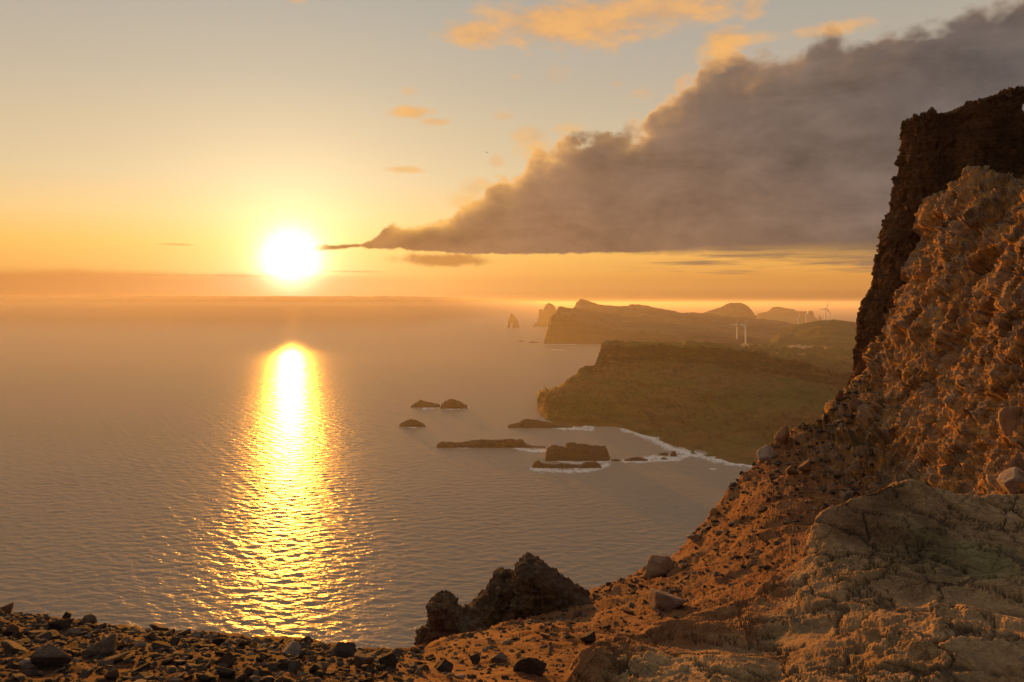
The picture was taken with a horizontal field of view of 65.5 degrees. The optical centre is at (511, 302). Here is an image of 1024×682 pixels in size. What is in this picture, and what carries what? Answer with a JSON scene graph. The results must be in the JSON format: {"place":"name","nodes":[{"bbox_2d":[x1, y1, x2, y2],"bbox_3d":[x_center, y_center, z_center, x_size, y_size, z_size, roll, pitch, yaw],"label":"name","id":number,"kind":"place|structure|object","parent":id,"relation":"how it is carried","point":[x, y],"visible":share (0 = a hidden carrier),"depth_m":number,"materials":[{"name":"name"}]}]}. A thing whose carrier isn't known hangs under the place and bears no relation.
{"place":"outdoors","nodes":[
{"label":"outdoors","id":0,"kind":"place"},
{"bbox_2d":[0,306,859,648],"bbox_3d":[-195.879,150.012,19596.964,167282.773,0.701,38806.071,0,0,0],"label":"sea","id":1,"kind":"structure","parent":0,"point":[264,470],"depth_m":707.80,"materials":[{"name":"grey liquid"}]},
{"bbox_2d":[399,419,425,426],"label":"sea rock","id":2,"kind":"object","parent":1,"relation":"in","point":[411,423],"visible":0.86,"depth_m":964.01,"materials":[{"name":"stone"}]},
{"bbox_2d":[411,400,439,407],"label":"sea rock","id":3,"kind":"object","parent":1,"relation":"in","point":[421,404],"visible":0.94,"depth_m":1141.87,"materials":[{"name":"stone"}]},
{"bbox_2d":[440,399,467,408],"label":"sea rock","id":4,"kind":"object","parent":1,"relation":"in","point":[451,404],"visible":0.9,"depth_m":1129.66,"materials":[{"name":"stone"}]},
{"bbox_2d":[436,439,545,447],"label":"sea rock","id":5,"kind":"object","parent":1,"relation":"in","point":[503,443],"visible":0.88,"depth_m":825.12,"materials":[{"name":"stone"}]},
{"bbox_2d":[507,313,519,327],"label":"arch rock","id":6,"kind":"object","parent":1,"relation":"in","point":[513,319],"visible":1,"depth_m":4803.61,"materials":[{"name":"stone"}]},
{"bbox_2d":[508,419,572,427],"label":"sea rock","id":7,"kind":"object","parent":1,"relation":"in","point":[528,423],"visible":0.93,"depth_m":955.93,"materials":[{"name":"stone"}]},
{"bbox_2d":[533,303,555,325],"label":"sea stack","id":8,"kind":"object","parent":1,"relation":"in","point":[547,312],"visible":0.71,"depth_m":5069.14,"materials":[{"name":"stone"}]},
{"bbox_2d":[532,460,601,467],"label":"sea rock","id":9,"kind":"object","parent":1,"relation":"in","point":[539,464],"visible":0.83,"depth_m":723.69,"materials":[{"name":"stone"}]},
{"bbox_2d":[545,442,609,460],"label":"sea rock","id":10,"kind":"object","parent":1,"relation":"in","point":[571,451],"visible":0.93,"depth_m":757.75,"materials":[{"name":"stone"}]},
{"bbox_2d":[624,457,647,460],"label":"sea rock","id":11,"kind":"object","parent":1,"relation":"in","point":[636,459],"visible":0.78,"depth_m":756.49,"materials":[{"name":"stone"}]},
{"bbox_2d":[0,165,1023,681],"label":"hillside","id":12,"kind":"structure","parent":0,"point":[948,367],"depth_m":35.12,"materials":[{"name":"stone"}]},
{"bbox_2d":[0,619,10,624],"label":"stone","id":13,"kind":"object","parent":12,"relation":"on","point":[4,621],"visible":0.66,"depth_m":11.61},
{"bbox_2d":[0,602,13,613],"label":"boulder","id":14,"kind":"object","parent":12,"relation":"on","point":[8,608],"visible":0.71,"depth_m":13.43,"materials":[{"name":"brown stone"}]},
{"bbox_2d":[1,623,20,636],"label":"stone","id":15,"kind":"object","parent":12,"relation":"on","point":[9,630],"visible":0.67,"depth_m":10.88,"materials":[{"name":"stone"}]},
{"bbox_2d":[6,661,18,669],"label":"stone","id":16,"kind":"object","parent":12,"relation":"on","point":[14,665],"visible":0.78,"depth_m":7.91,"materials":[{"name":"stone"}]},
{"bbox_2d":[0,640,26,654],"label":"boulder","id":17,"kind":"object","parent":12,"relation":"on","point":[11,647],"visible":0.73,"depth_m":8.96,"materials":[{"name":"grey stone"}]},
{"bbox_2d":[11,631,22,638],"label":"stone","id":18,"kind":"object","parent":12,"relation":"on","point":[17,634],"visible":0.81,"depth_m":10.54,"materials":[{"name":"stone"}]},
{"bbox_2d":[15,638,30,641],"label":"stone","id":19,"kind":"object","parent":12,"relation":"on","point":[25,640],"visible":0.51,"depth_m":10.09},
{"bbox_2d":[18,658,31,665],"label":"boulder","id":20,"kind":"object","parent":12,"relation":"on","point":[25,660],"visible":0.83,"depth_m":8.12,"materials":[{"name":"stone"}]},
{"bbox_2d":[28,630,45,635],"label":"stone","id":21,"kind":"object","parent":12,"relation":"on","point":[35,632],"visible":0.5,"depth_m":11.16,"materials":[{"name":"stone"}]},
{"bbox_2d":[33,630,60,639],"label":"boulder","id":22,"kind":"object","parent":12,"relation":"on","point":[51,634],"visible":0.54,"depth_m":10.55,"materials":[{"name":"stone"}]},
{"bbox_2d":[30,643,72,667],"bbox_3d":[-4.801,3.679,8.257,0.379,0.262,0.346,0,0,31],"label":"boulder","id":23,"kind":"object","parent":12,"relation":"on","point":[50,654],"visible":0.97,"depth_m":8.21,"materials":[{"name":"grey stone"}]},
{"bbox_2d":[48,618,73,629],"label":"boulder","id":24,"kind":"object","parent":12,"relation":"on","point":[63,624],"visible":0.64,"depth_m":11.71,"materials":[{"name":"stone"}]},
{"bbox_2d":[62,612,71,618],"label":"boulder","id":25,"kind":"object","parent":12,"relation":"on","point":[67,615],"visible":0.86,"depth_m":12.99,"materials":[{"name":"stone"}]},
{"bbox_2d":[69,650,78,654],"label":"stone","id":26,"kind":"object","parent":12,"relation":"on","point":[72,652],"visible":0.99,"depth_m":8.93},
{"bbox_2d":[78,668,89,677],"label":"boulder","id":27,"kind":"object","parent":12,"relation":"on","point":[84,673],"visible":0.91,"depth_m":7.97,"materials":[{"name":"grey stone"}]},
{"bbox_2d":[80,627,91,633],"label":"stone","id":28,"kind":"object","parent":12,"relation":"on","point":[86,629],"visible":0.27,"depth_m":11.56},
{"bbox_2d":[79,613,96,622],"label":"boulder","id":29,"kind":"object","parent":12,"relation":"on","point":[89,617],"visible":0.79,"depth_m":12.82,"materials":[{"name":"grey stone"}]},
{"bbox_2d":[81,632,117,656],"bbox_3d":[-4.818,4.046,9.293,0.392,0.261,0.366,-11,-7,-19],"label":"boulder","id":30,"kind":"object","parent":12,"relation":"on","point":[107,645],"visible":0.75,"depth_m":9.23,"materials":[{"name":"grey stone"}]},
{"bbox_2d":[104,667,118,677],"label":"boulder","id":31,"kind":"object","parent":12,"relation":"on","point":[113,672],"visible":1,"depth_m":7.83,"materials":[{"name":"brown stone"}]},
{"bbox_2d":[99,650,131,661],"bbox_3d":[-4.450,3.984,8.917,0.376,0.090,0.319,-11,-6,-20],"label":"boulder","id":32,"kind":"object","parent":12,"relation":"on","point":[117,657],"visible":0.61,"depth_m":8.84,"materials":[{"name":"brown stone"}]},
{"bbox_2d":[117,644,133,648],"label":"stone","id":33,"kind":"object","parent":12,"relation":"on","point":[119,646],"visible":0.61,"depth_m":10.24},
{"bbox_2d":[131,672,147,680],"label":"stone","id":34,"kind":"object","parent":12,"relation":"on","point":[143,675],"visible":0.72,"depth_m":7.84,"materials":[{"name":"stone"}]},
{"bbox_2d":[131,662,150,673],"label":"stone","id":35,"kind":"object","parent":12,"relation":"on","point":[144,666],"visible":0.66,"depth_m":8.23,"materials":[{"name":"stone"}]},
{"bbox_2d":[144,674,155,680],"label":"stone","id":36,"kind":"object","parent":12,"relation":"on","point":[150,677],"visible":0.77,"depth_m":7.82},
{"bbox_2d":[144,631,156,639],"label":"stone","id":37,"kind":"object","parent":12,"relation":"on","point":[150,635],"visible":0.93,"depth_m":11.08,"materials":[{"name":"stone"}]},
{"bbox_2d":[149,623,168,630],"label":"boulder","id":38,"kind":"object","parent":12,"relation":"on","point":[156,626],"visible":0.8,"depth_m":12.27,"materials":[{"name":"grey stone"}]},
{"bbox_2d":[152,640,170,651],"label":"stone","id":39,"kind":"object","parent":12,"relation":"on","point":[158,644],"visible":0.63,"depth_m":9.70,"materials":[{"name":"stone"}]},
{"bbox_2d":[161,657,172,664],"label":"stone","id":40,"kind":"object","parent":12,"relation":"on","point":[167,661],"visible":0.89,"depth_m":8.64,"materials":[{"name":"stone"}]},
{"bbox_2d":[167,636,180,645],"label":"stone","id":41,"kind":"object","parent":12,"relation":"on","point":[173,640],"visible":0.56,"depth_m":10.28,"materials":[{"name":"stone"}]},
{"bbox_2d":[179,653,192,657],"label":"stone","id":42,"kind":"object","parent":12,"relation":"on","point":[184,654],"visible":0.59,"depth_m":8.89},
{"bbox_2d":[199,640,210,643],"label":"stone","id":43,"kind":"object","parent":12,"relation":"on","point":[206,641],"visible":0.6,"depth_m":10.49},
{"bbox_2d":[198,644,215,648],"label":"stone","id":44,"kind":"object","parent":12,"relation":"on","point":[206,645],"visible":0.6,"depth_m":10.01,"materials":[{"name":"stone"}]},
{"bbox_2d":[200,673,214,681],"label":"stone","id":45,"kind":"object","parent":12,"relation":"on","point":[208,677],"visible":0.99,"depth_m":7.70,"materials":[{"name":"stone"}]},
{"bbox_2d":[212,638,227,644],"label":"stone","id":46,"kind":"object","parent":12,"relation":"on","point":[217,641],"visible":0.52,"depth_m":10.58,"materials":[{"name":"stone"}]},
{"bbox_2d":[215,651,225,656],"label":"stone","id":47,"kind":"object","parent":12,"relation":"on","point":[220,653],"visible":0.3,"depth_m":9.16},
{"bbox_2d":[214,651,236,667],"bbox_3d":[-3.029,3.797,8.413,0.196,0.145,0.223,12,8,16],"label":"stone","id":48,"kind":"object","parent":12,"relation":"on","point":[229,658],"visible":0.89,"depth_m":8.39,"materials":[{"name":"stone"}]},
{"bbox_2d":[216,666,235,677],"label":"boulder","id":49,"kind":"object","parent":12,"relation":"on","point":[223,672],"visible":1,"depth_m":7.82,"materials":[{"name":"stone"}]},
{"bbox_2d":[228,637,236,644],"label":"stone","id":50,"kind":"object","parent":12,"relation":"on","point":[232,641],"visible":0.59,"depth_m":10.76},
{"bbox_2d":[232,673,247,681],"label":"stone","id":51,"kind":"object","parent":12,"relation":"on","point":[240,677],"visible":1,"depth_m":7.82,"materials":[{"name":"stone"}]},
{"bbox_2d":[238,642,245,646],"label":"stone","id":52,"kind":"object","parent":12,"relation":"on","point":[241,644],"visible":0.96,"depth_m":10.06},
{"bbox_2d":[241,664,257,674],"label":"stone","id":53,"kind":"object","parent":12,"relation":"on","point":[248,669],"visible":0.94,"depth_m":8.02,"materials":[{"name":"stone"}]},
{"bbox_2d":[249,675,260,681],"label":"stone","id":54,"kind":"object","parent":12,"relation":"on","point":[253,678],"visible":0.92,"depth_m":7.83,"materials":[{"name":"stone"}]},
{"bbox_2d":[256,648,266,653],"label":"stone","id":55,"kind":"object","parent":12,"relation":"on","point":[264,650],"visible":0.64,"depth_m":9.43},
{"bbox_2d":[260,655,266,661],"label":"stone","id":56,"kind":"object","parent":12,"relation":"on","point":[263,658],"visible":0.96,"depth_m":8.88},
{"bbox_2d":[258,670,271,676],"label":"stone","id":57,"kind":"object","parent":12,"relation":"on","point":[263,673],"visible":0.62,"depth_m":8.00,"materials":[{"name":"stone"}]},
{"bbox_2d":[259,652,270,657],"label":"stone","id":58,"kind":"object","parent":12,"relation":"on","point":[267,655],"visible":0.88,"depth_m":8.97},
{"bbox_2d":[278,660,293,669],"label":"stone","id":59,"kind":"object","parent":12,"relation":"on","point":[284,665],"visible":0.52,"depth_m":8.40,"materials":[{"name":"stone"}]},
{"bbox_2d":[281,641,301,655],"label":"boulder","id":60,"kind":"object","parent":12,"relation":"on","point":[294,648],"visible":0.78,"depth_m":9.84,"materials":[{"name":"stone"}]},
{"bbox_2d":[287,660,302,672],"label":"stone","id":61,"kind":"object","parent":12,"relation":"on","point":[294,666],"visible":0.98,"depth_m":8.30,"materials":[{"name":"stone"}]},
{"bbox_2d":[299,651,306,658],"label":"stone","id":62,"kind":"object","parent":12,"relation":"on","point":[302,653],"visible":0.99,"depth_m":9.71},
{"bbox_2d":[298,636,312,641],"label":"boulder","id":63,"kind":"object","parent":12,"relation":"on","point":[306,639],"visible":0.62,"depth_m":12.41,"materials":[{"name":"stone"}]},
{"bbox_2d":[308,664,322,672],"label":"stone","id":64,"kind":"object","parent":12,"relation":"on","point":[313,668],"visible":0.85,"depth_m":8.35,"materials":[{"name":"stone"}]},
{"bbox_2d":[314,669,325,676],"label":"stone","id":65,"kind":"object","parent":12,"relation":"on","point":[319,673],"visible":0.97,"depth_m":8.22,"materials":[{"name":"stone"}]},
{"bbox_2d":[332,642,356,658],"bbox_3d":[-2.189,4.544,10.334,0.342,0.208,0.316,-9,7,-18],"label":"boulder","id":66,"kind":"object","parent":12,"relation":"on","point":[345,650],"visible":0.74,"depth_m":10.30,"materials":[{"name":"stone"}]},
{"bbox_2d":[354,652,373,667],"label":"boulder","id":67,"kind":"object","parent":12,"relation":"on","point":[360,659],"visible":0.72,"depth_m":9.40,"materials":[{"name":"grey stone"}]},
{"bbox_2d":[361,664,369,670],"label":"stone","id":68,"kind":"object","parent":12,"relation":"on","point":[365,667],"visible":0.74,"depth_m":9.10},
{"bbox_2d":[375,665,384,670],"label":"stone","id":69,"kind":"object","parent":12,"relation":"on","point":[380,667],"visible":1,"depth_m":9.16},
{"bbox_2d":[378,671,387,679],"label":"stone","id":70,"kind":"object","parent":12,"relation":"on","point":[383,675],"visible":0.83,"depth_m":8.69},
{"bbox_2d":[378,652,396,669],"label":"boulder","id":71,"kind":"object","parent":12,"relation":"on","point":[388,659],"visible":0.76,"depth_m":9.64,"materials":[{"name":"stone"}]},
{"bbox_2d":[393,676,401,681],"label":"stone","id":72,"kind":"object","parent":12,"relation":"on","point":[397,678],"visible":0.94,"depth_m":8.93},
{"bbox_2d":[0,339,882,681],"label":"gravel","id":73,"kind":"structure","parent":12,"relation":"on","point":[414,667],"depth_m":11.55,"materials":[{"name":"gravel"}]},
{"bbox_2d":[436,659,452,672],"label":"boulder","id":74,"kind":"object","parent":12,"relation":"on","point":[444,665],"visible":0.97,"depth_m":12.35,"materials":[{"name":"stone"}]},
{"bbox_2d":[413,590,490,646],"bbox_3d":[-1.745,10.878,24.888,3.063,3.429,2.173,0,0,0],"label":"rock pinnacle","id":75,"kind":"object","parent":12,"relation":"on","point":[447,614],"visible":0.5,"depth_m":24.40,"materials":[{"name":"stone"}]},
{"bbox_2d":[455,673,465,679],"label":"boulder","id":76,"kind":"object","parent":12,"relation":"on","point":[461,676],"visible":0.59,"depth_m":11.38,"materials":[{"name":"stone"}]},
{"bbox_2d":[469,653,480,663],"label":"boulder","id":77,"kind":"object","parent":12,"relation":"on","point":[475,658],"visible":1,"depth_m":13.29,"materials":[{"name":"stone"}]},
{"bbox_2d":[469,567,514,625],"bbox_3d":[-0.259,11.420,27.370,4.160,4.310,2.692,0,0,0],"label":"rock pinnacle","id":78,"kind":"object","parent":12,"relation":"on","point":[491,602],"visible":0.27,"depth_m":26.68,"materials":[{"name":"stone"}]},
{"bbox_2d":[490,652,506,662],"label":"boulder","id":79,"kind":"object","parent":12,"relation":"on","point":[498,657],"visible":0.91,"depth_m":13.36,"materials":[{"name":"grey stone"}]},
{"bbox_2d":[501,675,509,679],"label":"stone","id":80,"kind":"object","parent":12,"relation":"on","point":[504,677],"visible":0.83,"depth_m":11.43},
{"bbox_2d":[502,639,511,644],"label":"stone","id":81,"kind":"object","parent":12,"relation":"on","point":[506,641],"visible":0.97,"depth_m":16.14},
{"bbox_2d":[513,657,546,676],"bbox_3d":[0.277,5.593,12.287,0.533,0.371,0.384,0,0,0],"label":"boulder","id":82,"kind":"object","parent":12,"relation":"on","point":[533,666],"visible":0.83,"depth_m":12.12,"materials":[{"name":"stone"}]},
{"bbox_2d":[539,632,550,637],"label":"stone","id":83,"kind":"object","parent":12,"relation":"on","point":[544,635],"visible":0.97,"depth_m":17.43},
{"bbox_2d":[501,552,593,621],"bbox_3d":[1.009,10.933,26.866,4.498,4.778,2.760,0,0,0],"label":"rock pinnacle","id":84,"kind":"object","parent":12,"relation":"on","point":[537,585],"visible":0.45,"depth_m":25.94,"materials":[{"name":"stone"}]},
{"bbox_2d":[573,610,582,616],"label":"stone","id":85,"kind":"object","parent":12,"relation":"on","point":[578,612],"visible":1,"depth_m":24.71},
{"bbox_2d":[580,631,595,642],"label":"boulder","id":86,"kind":"object","parent":12,"relation":"on","point":[589,637],"visible":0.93,"depth_m":17.14,"materials":[{"name":"stone"}]},
{"bbox_2d":[601,624,610,628],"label":"stone","id":87,"kind":"object","parent":12,"relation":"on","point":[606,626],"visible":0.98,"depth_m":19.04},
{"bbox_2d":[623,610,633,613],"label":"stone","id":88,"kind":"object","parent":12,"relation":"on","point":[628,611],"visible":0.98,"depth_m":21.68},
{"bbox_2d":[643,555,675,579],"bbox_3d":[5.486,10.230,30.280,1.111,1.030,1.673,0,0,41],"label":"boulder","id":89,"kind":"object","parent":12,"relation":"on","point":[658,565],"visible":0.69,"depth_m":29.94,"materials":[{"name":"grey stone"}]},
{"bbox_2d":[648,588,685,610],"bbox_3d":[4.181,8.098,21.593,1.041,0.564,0.946,7,-7,14],"label":"boulder","id":90,"kind":"object","parent":12,"relation":"on","point":[661,600],"visible":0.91,"depth_m":21.21,"materials":[{"name":"stone"}]},
{"bbox_2d":[686,535,700,540],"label":"boulder","id":91,"kind":"object","parent":12,"relation":"on","point":[694,537],"visible":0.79,"depth_m":35.01,"materials":[{"name":"stone"}]},
{"bbox_2d":[750,559,756,565],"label":"stone","id":92,"kind":"object","parent":12,"relation":"on","point":[753,561],"visible":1,"depth_m":26.21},
{"bbox_2d":[757,506,766,510],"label":"stone","id":93,"kind":"object","parent":12,"relation":"on","point":[761,508],"visible":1,"depth_m":33.48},
{"bbox_2d":[757,445,774,461],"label":"boulder","id":94,"kind":"object","parent":12,"relation":"on","point":[765,452],"visible":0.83,"depth_m":41.35,"materials":[{"name":"stone"}]},
{"bbox_2d":[774,425,788,443],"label":"boulder","id":95,"kind":"object","parent":12,"relation":"on","point":[782,435],"visible":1,"depth_m":42.42,"materials":[{"name":"brown stone"}]},
{"bbox_2d":[786,465,798,473],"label":"boulder","id":96,"kind":"object","parent":12,"relation":"on","point":[791,469],"visible":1,"depth_m":36.96,"materials":[{"name":"brown stone"}]},
{"bbox_2d":[563,479,1023,681],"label":"bedrock","id":97,"kind":"structure","parent":12,"relation":"on","point":[910,580],"depth_m":8.33,"materials":[{"name":"stone"}]},
{"bbox_2d":[798,460,810,471],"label":"boulder","id":98,"kind":"object","parent":12,"relation":"on","point":[805,466],"visible":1,"depth_m":37.19,"materials":[{"name":"brown stone"}]},
{"bbox_2d":[835,389,843,400],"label":"boulder","id":99,"kind":"object","parent":12,"relation":"on","point":[839,395],"visible":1,"depth_m":46.30,"materials":[{"name":"brown stone"}]},
{"bbox_2d":[834,470,845,475],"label":"stone","id":100,"kind":"object","parent":12,"relation":"on","point":[838,473],"visible":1,"depth_m":37.15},
{"bbox_2d":[849,397,859,411],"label":"boulder","id":101,"kind":"object","parent":12,"relation":"on","point":[854,403],"visible":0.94,"depth_m":43.30,"materials":[{"name":"brown stone"}]},
{"bbox_2d":[847,85,1023,387],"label":"rock crag","id":102,"kind":"structure","parent":12,"relation":"on","point":[938,152],"depth_m":47.88,"materials":[{"name":"stone"}]},
{"bbox_2d":[996,467,1023,493],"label":"boulder","id":103,"kind":"object","parent":12,"relation":"on","point":[1010,479],"visible":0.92,"depth_m":27.27,"materials":[{"name":"stone"}]},
{"bbox_2d":[998,406,1023,436],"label":"boulder","id":104,"kind":"object","parent":12,"relation":"on","point":[1008,420],"visible":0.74,"depth_m":29.22,"materials":[{"name":"stone"}]},
{"bbox_2d":[0,0,1023,305],"label":"sky","id":105,"kind":"structure","parent":0,"point":[153,152],"materials":[{"name":"orange"}]},
{"bbox_2d":[575,299,721,315],"bbox_3d":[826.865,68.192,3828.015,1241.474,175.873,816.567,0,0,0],"label":"ridge","id":106,"kind":"structure","parent":0,"point":[631,308],"depth_m":3834.22,"materials":[{"name":"stone"}]},
{"bbox_2d":[544,306,797,344],"bbox_3d":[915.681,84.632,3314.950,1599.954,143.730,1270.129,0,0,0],"label":"peninsula","id":107,"kind":"object","parent":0,"point":[575,325],"visible":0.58,"depth_m":2954.47},
{"bbox_2d":[536,339,853,464],"bbox_3d":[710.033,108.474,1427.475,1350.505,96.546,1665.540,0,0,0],"label":"headland","id":108,"kind":"structure","parent":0,"point":[739,403],"depth_m":1048.84,"materials":[{"name":"green plant"}]},
{"bbox_2d":[738,320,748,343],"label":"wind turbine","id":109,"kind":"object","parent":108,"relation":"on","point":[745,325],"visible":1,"depth_m":1638.71,"materials":[{"name":"white paint"}]},
{"bbox_2d":[705,302,756,318],"bbox_3d":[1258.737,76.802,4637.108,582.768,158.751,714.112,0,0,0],"label":"hill","id":110,"kind":"structure","parent":0,"point":[731,309],"depth_m":4598.45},
{"bbox_2d":[756,307,817,322],"bbox_3d":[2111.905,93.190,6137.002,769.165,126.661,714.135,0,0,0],"label":"distant hill","id":111,"kind":"structure","parent":0,"point":[787,315],"depth_m":6025.84,"materials":[{"name":"stone"}]},
{"bbox_2d":[768,319,856,349],"bbox_3d":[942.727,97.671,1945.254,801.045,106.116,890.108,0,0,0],"label":"grassy hill","id":112,"kind":"structure","parent":0,"point":[834,333],"depth_m":1886.68,"materials":[{"name":"green plant"}]}
]}

